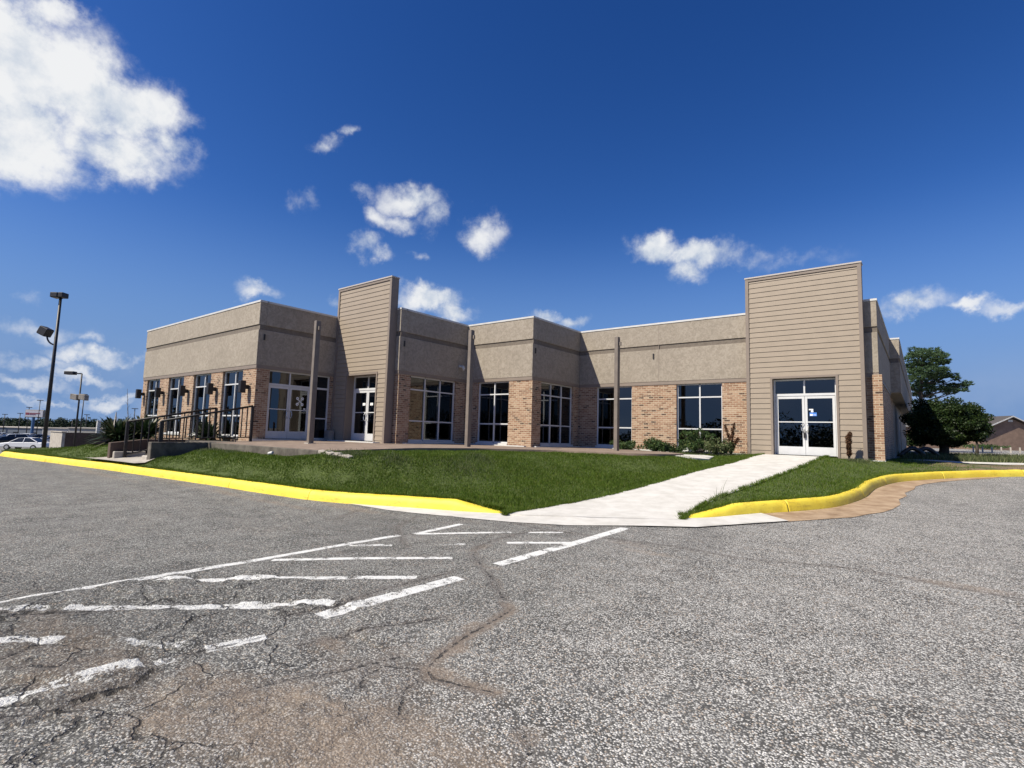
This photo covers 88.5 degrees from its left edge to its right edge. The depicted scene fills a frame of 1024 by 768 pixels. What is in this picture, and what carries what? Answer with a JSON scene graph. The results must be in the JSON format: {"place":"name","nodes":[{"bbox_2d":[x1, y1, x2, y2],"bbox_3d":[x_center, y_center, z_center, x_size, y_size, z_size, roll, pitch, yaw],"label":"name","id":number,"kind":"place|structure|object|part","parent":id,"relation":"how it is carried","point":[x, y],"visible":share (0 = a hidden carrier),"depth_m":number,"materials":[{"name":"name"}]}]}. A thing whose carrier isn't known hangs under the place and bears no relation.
{"place":"outdoors","nodes":[
{"label":"outdoors","id":0,"kind":"place"},
{"bbox_2d":[96,420,100,432],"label":"gate pillar","id":1,"kind":"structure","parent":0,"point":[98,425],"depth_m":69.78,"materials":[{"name":"concrete"}]},
{"bbox_2d":[214,440,683,455],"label":"patio","id":2,"kind":"structure","parent":0,"point":[326,445],"depth_m":16.97,"materials":[{"name":"grey concrete"}]},
{"bbox_2d":[305,320,320,443],"bbox_3d":[-6.630,-0.073,17.610,0.270,4.150,0.280,-3,-7,38],"label":"canopy post","id":3,"kind":"object","parent":2,"relation":"on","point":[313,383],"visible":0.96,"depth_m":17.56,"materials":[{"name":"metal"}]},
{"bbox_2d":[324,430,333,439],"bbox_3d":[-7.470,2.086,21.477,0.300,0.370,0.270,-3,-7,38],"label":"utility box","id":4,"kind":"object","parent":2,"relation":"on","point":[328,434],"visible":1,"depth_m":21.38,"materials":[{"name":"metal"}]},
{"bbox_2d":[464,330,474,446],"bbox_3d":[-1.478,0.156,18.432,0.270,4.150,0.280,-3,-7,38],"label":"canopy post","id":5,"kind":"object","parent":2,"relation":"on","point":[469,388],"visible":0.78,"depth_m":18.38,"materials":[{"name":"metal"}]},
{"bbox_2d":[613,337,620,450],"bbox_3d":[3.793,0.357,18.935,0.270,4.150,0.280,-3,-7,38],"label":"canopy post","id":6,"kind":"object","parent":2,"relation":"on","point":[616,388],"visible":0.85,"depth_m":18.89,"materials":[{"name":"metal"}]},
{"bbox_2d":[1,443,1021,519],"bbox_3d":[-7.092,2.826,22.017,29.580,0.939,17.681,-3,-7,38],"label":"lawn ground","id":7,"kind":"structure","parent":0,"point":[307,471],"depth_m":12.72,"materials":[{"name":"green plant"}]},
{"bbox_2d":[84,417,138,445],"bbox_3d":[-15.955,1.993,21.345,2.586,1.402,2.488,-3,-7,38],"label":"yucca","id":8,"kind":"object","parent":7,"relation":"on","point":[110,431],"visible":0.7,"depth_m":20.94,"materials":[{"name":"green plant"}]},
{"bbox_2d":[112,414,174,439],"bbox_3d":[-15.153,1.938,21.549,2.840,1.544,2.498,-3,-7,38],"label":"yucca","id":9,"kind":"object","parent":7,"relation":"on","point":[145,428],"visible":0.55,"depth_m":21.29,"materials":[{"name":"green plant"}]},
{"bbox_2d":[145,440,231,454],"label":"entrance steps","id":10,"kind":"structure","parent":7,"relation":"on","point":[202,441],"depth_m":18.63,"materials":[{"name":"concrete"}]},
{"bbox_2d":[186,417,229,440],"bbox_3d":[-11.617,1.804,20.101,2.196,1.139,1.843,-3,-7,38],"label":"yucca","id":11,"kind":"object","parent":7,"relation":"on","point":[211,432],"visible":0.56,"depth_m":19.78,"materials":[{"name":"green plant"}]},
{"bbox_2d":[208,442,317,455],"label":"retaining wall","id":12,"kind":"structure","parent":7,"relation":"on","point":[281,451],"depth_m":15.08,"materials":[{"name":"concrete"}]},
{"bbox_2d":[318,450,352,458],"bbox_3d":[-4.380,1.764,13.051,1.240,0.221,0.228,-3,-7,38],"label":"broken edging","id":13,"kind":"object","parent":7,"relation":"on","point":[337,453],"visible":0.6,"depth_m":13.02,"materials":[{"name":"concrete"}]},
{"bbox_2d":[185,447,882,480],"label":"tall grass","id":14,"kind":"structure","parent":7,"relation":"on","point":[856,460],"depth_m":13.32,"materials":[{"name":"green plant"}]},
{"bbox_2d":[609,440,642,449],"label":"shrub","id":15,"kind":"object","parent":7,"relation":"on","point":[628,445],"visible":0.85,"depth_m":20.88,"materials":[{"name":"green plant"}]},
{"bbox_2d":[642,436,665,450],"bbox_3d":[5.495,2.335,20.355,1.043,0.631,0.883,-3,-7,38],"label":"shrub","id":16,"kind":"object","parent":7,"relation":"on","point":[652,443],"visible":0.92,"depth_m":20.28,"materials":[{"name":"green plant"}]},
{"bbox_2d":[657,441,684,452],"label":"shrub","id":17,"kind":"object","parent":7,"relation":"on","point":[667,447],"visible":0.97,"depth_m":19.77,"materials":[{"name":"green plant"}]},
{"bbox_2d":[675,454,713,459],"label":"paving slab","id":18,"kind":"structure","parent":7,"relation":"on","point":[702,457],"depth_m":16.83,"materials":[{"name":"concrete"}]},
{"bbox_2d":[677,428,716,452],"bbox_3d":[6.812,2.091,19.276,1.443,1.002,1.142,-3,-7,38],"label":"shrub","id":19,"kind":"object","parent":7,"relation":"on","point":[694,443],"visible":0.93,"depth_m":19.24,"materials":[{"name":"green plant"}]},
{"bbox_2d":[703,438,735,454],"bbox_3d":[7.350,2.206,18.644,1.174,0.663,0.856,-3,-7,38],"label":"shrub","id":20,"kind":"object","parent":7,"relation":"on","point":[717,447],"visible":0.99,"depth_m":18.48,"materials":[{"name":"green plant"}]},
{"bbox_2d":[723,423,739,453],"bbox_3d":[7.740,1.945,18.526,0.586,1.209,0.235,-3,-7,38],"label":"dead plant","id":21,"kind":"object","parent":7,"relation":"on","point":[731,437],"visible":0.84,"depth_m":18.50,"materials":[{"name":"brown plant"}]},
{"bbox_2d":[0,447,1023,767],"bbox_3d":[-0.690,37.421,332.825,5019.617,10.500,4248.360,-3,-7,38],"label":"ground","id":22,"kind":"structure","parent":0,"point":[154,623],"depth_m":3.90,"materials":[{"name":"grey asphalt"}]},
{"bbox_2d":[0,436,16,442],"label":"parked car","id":23,"kind":"object","parent":22,"relation":"on","point":[3,439],"visible":0.29,"depth_m":77.78,"materials":[{"name":"black paint"}]},
{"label":"window glass","id":24,"kind":"part","parent":23,"relation":"part of","materials":[{"name":"black glass"}]},
{"bbox_2d":[1,434,27,437],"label":"parked car","id":25,"kind":"object","parent":22,"relation":"on","point":[20,435],"visible":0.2,"depth_m":84.32,"materials":[{"name":"white paint"}]},
{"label":"window glass","id":26,"kind":"part","parent":25,"relation":"part of","materials":[{"name":"black glass"}]},
{"bbox_2d":[0,426,42,433],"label":"warehouse","id":27,"kind":"structure","parent":22,"relation":"on","point":[11,429],"depth_m":199.88,"materials":[{"name":"concrete"}]},
{"bbox_2d":[0,437,49,449],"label":"parked car","id":28,"kind":"object","parent":22,"relation":"on","point":[28,442],"visible":0.71,"depth_m":61.29,"materials":[{"name":"white paint"}]},
{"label":"window glass","id":29,"kind":"part","parent":28,"relation":"part of","materials":[{"name":"black glass"}]},
{"bbox_2d":[28,435,42,437],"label":"parked car","id":30,"kind":"object","parent":22,"relation":"on","point":[37,436],"visible":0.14,"depth_m":89.71,"materials":[{"name":"black paint"}]},
{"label":"window glass","id":31,"kind":"part","parent":30,"relation":"part of","materials":[{"name":"black glass"}]},
{"bbox_2d":[25,410,45,433],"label":"pole sign","id":32,"kind":"object","parent":22,"relation":"on","point":[33,414],"visible":0.96,"depth_m":109.69,"materials":[{"name":"metal"}]},
{"bbox_2d":[36,400,43,433],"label":"street lamp","id":33,"kind":"object","parent":22,"relation":"on","point":[38,415],"visible":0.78,"depth_m":109.64,"materials":[{"name":"black metal"}]},
{"bbox_2d":[36,292,68,447],"bbox_3d":[-27.631,-0.688,31.154,1.312,9.650,0.520,2,-6,0],"label":"lot light pole","id":34,"kind":"object","parent":22,"relation":"on","point":[46,332],"visible":0.96,"depth_m":31.16,"materials":[{"name":"black metal"}]},
{"bbox_2d":[41,427,68,434],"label":"warehouse","id":35,"kind":"structure","parent":22,"relation":"on","point":[50,429],"depth_m":169.93,"materials":[{"name":"concrete"}]},
{"bbox_2d":[0,417,134,427],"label":"distant woods","id":36,"kind":"object","parent":22,"relation":"on","point":[61,422],"visible":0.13,"depth_m":343.42,"materials":[{"name":"green plant"}]},
{"bbox_2d":[64,371,88,446],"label":"street lamp","id":37,"kind":"object","parent":22,"relation":"on","point":[80,396],"visible":0.96,"depth_m":47.60,"materials":[{"name":"black metal"}]},
{"bbox_2d":[80,394,87,432],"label":"street lamp","id":38,"kind":"object","parent":22,"relation":"on","point":[82,415],"visible":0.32,"depth_m":79.66,"materials":[{"name":"black metal"}]},
{"bbox_2d":[67,427,103,432],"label":"warehouse","id":39,"kind":"structure","parent":22,"relation":"on","point":[84,430],"depth_m":149.96,"materials":[{"name":"concrete"}]},
{"bbox_2d":[49,431,134,447],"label":"dumpster enclosure","id":40,"kind":"object","parent":22,"relation":"on","point":[60,439],"visible":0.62,"depth_m":50.98,"materials":[{"name":"concrete"}]},
{"bbox_2d":[86,456,154,462],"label":"footpath","id":41,"kind":"structure","parent":22,"relation":"on","point":[135,459],"depth_m":16.75,"materials":[{"name":"concrete"}]},
{"bbox_2d":[112,451,145,457],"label":"stone block","id":42,"kind":"structure","parent":41,"relation":"on","point":[117,454],"depth_m":17.52,"materials":[{"name":"concrete"}]},
{"bbox_2d":[123,407,217,457],"bbox_3d":[-11.971,1.673,18.570,0.080,1.874,2.830,-3,-7,38],"label":"handrail","id":43,"kind":"object","parent":41,"relation":"on","point":[125,453],"visible":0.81,"depth_m":18.23,"materials":[{"name":"metal"}]},
{"bbox_2d":[107,439,220,457],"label":"planter wall","id":44,"kind":"structure","parent":22,"relation":"on","point":[116,446],"depth_m":17.80,"materials":[{"name":"grey concrete"}]},
{"bbox_2d":[147,442,208,461],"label":"cheek wall","id":45,"kind":"structure","parent":22,"relation":"on","point":[159,449],"depth_m":16.47,"materials":[{"name":"concrete"}]},
{"bbox_2d":[158,405,254,441],"bbox_3d":[-10.085,1.299,17.513,0.080,1.364,2.880,-3,-7,38],"label":"handrail","id":46,"kind":"object","parent":45,"relation":"on","point":[160,438],"visible":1,"depth_m":17.55,"materials":[{"name":"metal"}]},
{"bbox_2d":[0,451,500,512],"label":"curb","id":47,"kind":"structure","parent":22,"relation":"on","point":[370,499],"depth_m":11.04,"materials":[{"name":"yellow paint"}]},
{"bbox_2d":[135,261,911,461],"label":"commercial building","id":48,"kind":"structure","parent":22,"relation":"on","point":[808,362],"depth_m":20.82,"materials":[{"name":"brick"}]},
{"bbox_2d":[146,379,159,420],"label":"window","id":49,"kind":"structure","parent":48,"relation":"in","point":[152,404],"depth_m":25.92,"materials":[{"name":"glass"}]},
{"bbox_2d":[164,377,183,434],"bbox_3d":[-15.299,0.987,23.947,1.760,2.620,0.260,-3,-7,38],"label":"window","id":50,"kind":"structure","parent":48,"relation":"in","point":[175,401],"depth_m":24.15,"materials":[{"name":"glass"}]},
{"bbox_2d":[188,373,211,435],"bbox_3d":[-13.098,0.886,22.235,1.720,2.620,0.260,-3,-7,38],"label":"window","id":51,"kind":"structure","parent":48,"relation":"in","point":[201,399],"depth_m":22.47,"materials":[{"name":"glass"}]},
{"bbox_2d":[217,370,242,436],"bbox_3d":[-10.902,0.784,20.525,1.710,2.620,0.260,-3,-7,38],"label":"window","id":52,"kind":"structure","parent":48,"relation":"in","point":[231,398],"depth_m":20.68,"materials":[{"name":"glass"}]},
{"bbox_2d":[265,385,289,438],"bbox_3d":[-8.960,1.079,20.110,0.133,2.005,0.840,-3,-7,38],"label":"entrance door","id":53,"kind":"structure","parent":48,"relation":"in","point":[278,396],"depth_m":20.13,"materials":[{"name":"glass"}]},
{"bbox_2d":[286,387,309,438],"bbox_3d":[-8.439,1.158,20.774,0.133,2.005,0.835,-3,-7,38],"label":"entrance door","id":54,"kind":"structure","parent":48,"relation":"in","point":[297,421],"depth_m":20.79,"materials":[{"name":"glass"}]},
{"bbox_2d":[352,390,367,440],"bbox_3d":[-6.147,1.265,21.193,0.875,2.005,0.133,-3,-7,38],"label":"entrance door","id":55,"kind":"structure","parent":48,"relation":"in","point":[359,416],"depth_m":21.22,"materials":[{"name":"metal"}]},
{"bbox_2d":[365,390,374,440],"bbox_3d":[-5.449,1.232,20.650,0.875,2.005,0.133,-3,-7,38],"label":"entrance door","id":56,"kind":"structure","parent":48,"relation":"in","point":[371,393],"depth_m":20.82,"materials":[{"name":"metal"}]},
{"bbox_2d":[408,376,454,442],"bbox_3d":[-3.276,1.089,21.402,0.260,2.620,2.520,-3,-7,38],"label":"window","id":57,"kind":"structure","parent":48,"relation":"in","point":[431,408],"depth_m":21.41,"materials":[{"name":"glass"}]},
{"bbox_2d":[475,381,508,444],"bbox_3d":[-0.764,1.215,21.958,1.690,2.620,0.260,-3,-7,38],"label":"window","id":58,"kind":"structure","parent":48,"relation":"in","point":[493,396],"depth_m":22.00,"materials":[{"name":"glass"}]},
{"bbox_2d":[540,382,572,445],"bbox_3d":[1.842,1.315,22.213,0.260,2.620,2.480,-3,-7,38],"label":"window","id":59,"kind":"structure","parent":48,"relation":"in","point":[555,422],"depth_m":22.26,"materials":[{"name":"glass"}]},
{"bbox_2d":[595,386,631,447],"bbox_3d":[4.400,1.421,22.544,1.680,2.620,0.260,-3,-7,38],"label":"window","id":60,"kind":"structure","parent":48,"relation":"in","point":[605,395],"depth_m":22.66,"materials":[{"name":"glass"}]},
{"bbox_2d":[677,383,722,450],"bbox_3d":[7.255,1.289,20.322,1.760,2.620,0.260,-3,-7,38],"label":"window","id":61,"kind":"structure","parent":48,"relation":"in","point":[698,405],"depth_m":20.36,"materials":[{"name":"glass"}]},
{"bbox_2d":[776,396,805,454],"bbox_3d":[9.587,1.420,18.093,0.885,2.005,0.133,-3,-7,38],"label":"entrance door","id":62,"kind":"structure","parent":48,"relation":"in","point":[790,410],"depth_m":18.11,"materials":[{"name":"metal"}]},
{"bbox_2d":[803,395,836,455],"bbox_3d":[10.271,1.389,17.561,0.940,2.005,0.133,-3,-7,38],"label":"entrance door","id":63,"kind":"structure","parent":48,"relation":"in","point":[820,412],"depth_m":17.57,"materials":[{"name":"metal"}]},
{"bbox_2d":[355,504,787,526],"bbox_3d":[0.616,2.203,8.904,7.761,0.165,1.472,1,-6,7],"label":"gutter","id":64,"kind":"object","parent":22,"relation":"on","point":[731,520],"visible":0.97,"depth_m":8.56,"materials":[{"name":"concrete"}]},
{"bbox_2d":[505,454,818,519],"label":"walkway","id":65,"kind":"structure","parent":22,"relation":"on","point":[667,499],"depth_m":10.93,"materials":[{"name":"concrete"}]},
{"bbox_2d":[688,469,1023,517],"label":"curb","id":66,"kind":"structure","parent":22,"relation":"on","point":[830,501],"depth_m":10.12,"materials":[{"name":"yellow paint"}]},
{"bbox_2d":[763,477,996,520],"bbox_3d":[9.163,2.489,12.221,11.967,0.459,1.360,6,-7,-38],"label":"gutter","id":67,"kind":"object","parent":22,"relation":"on","point":[883,498],"visible":1,"depth_m":10.11,"materials":[{"name":"beige concrete"}]},
{"bbox_2d":[906,431,917,446],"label":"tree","id":68,"kind":"object","parent":22,"relation":"on","point":[908,444],"visible":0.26,"depth_m":60.28,"materials":[{"name":"green plant"}]},
{"bbox_2d":[904,346,974,447],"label":"pine tree","id":69,"kind":"object","parent":22,"relation":"on","point":[921,369],"visible":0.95,"depth_m":49.08,"materials":[{"name":"green plant"}]},
{"bbox_2d":[899,396,995,454],"bbox_3d":[23.953,2.353,29.014,4.191,3.316,4.371,-3,-7,38],"label":"round tree","id":70,"kind":"object","parent":22,"relation":"on","point":[935,423],"visible":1,"depth_m":28.14,"materials":[{"name":"green plant"}]},
{"bbox_2d":[975,436,990,452],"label":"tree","id":71,"kind":"object","parent":22,"relation":"on","point":[977,448],"visible":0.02,"depth_m":43.91,"materials":[{"name":"plant"}]},
{"bbox_2d":[960,443,1010,448],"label":"hedge","id":72,"kind":"object","parent":22,"relation":"on","point":[987,446],"visible":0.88,"depth_m":59.59,"materials":[{"name":"green plant"}]},
{"bbox_2d":[0,0,1023,421],"label":"sky","id":73,"kind":"structure","parent":0,"point":[580,165],"materials":[{"name":"blue"}]},
{"bbox_2d":[709,458,1023,506],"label":"lawn ground","id":74,"kind":"structure","parent":0,"point":[976,467],"depth_m":15.16,"materials":[{"name":"grass"}]},
{"bbox_2d":[704,480,726,500],"bbox_3d":[3.903,2.035,10.217,0.695,0.480,0.115,-1,-6,30],"label":"weed clump","id":75,"kind":"object","parent":74,"relation":"on","point":[716,498],"visible":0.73,"depth_m":10.16,"materials":[{"name":"green plant"}]},
{"bbox_2d":[845,431,852,460],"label":"dead plant","id":76,"kind":"object","parent":74,"relation":"on","point":[848,440],"visible":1,"depth_m":16.41,"materials":[{"name":"brown plant"}]},
{"bbox_2d":[899,446,925,456],"bbox_3d":[16.669,2.869,21.875,0.962,0.556,0.179,0,-6,16],"label":"drain pipe","id":77,"kind":"object","parent":74,"relation":"on","point":[908,449],"visible":0.88,"depth_m":21.83,"materials":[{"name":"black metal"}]},
{"bbox_2d":[913,447,938,455],"bbox_3d":[17.699,2.956,22.461,0.962,0.556,0.179,0,-6,16],"label":"drain pipe","id":78,"kind":"object","parent":74,"relation":"on","point":[932,451],"visible":0.61,"depth_m":22.39,"materials":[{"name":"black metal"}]},
{"bbox_2d":[898,451,1023,462],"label":"weeds","id":79,"kind":"object","parent":74,"relation":"on","point":[986,457],"visible":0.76,"depth_m":21.42,"materials":[{"name":"green plant"}]},
{"bbox_2d":[901,459,1023,464],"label":"sidewalk","id":80,"kind":"structure","parent":0,"point":[980,462],"depth_m":18.91,"materials":[{"name":"concrete"}]},
{"bbox_2d":[906,416,1023,450],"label":"brick house","id":81,"kind":"structure","parent":0,"point":[1009,430],"depth_m":70.19,"materials":[{"name":"brown brick"}]}
]}

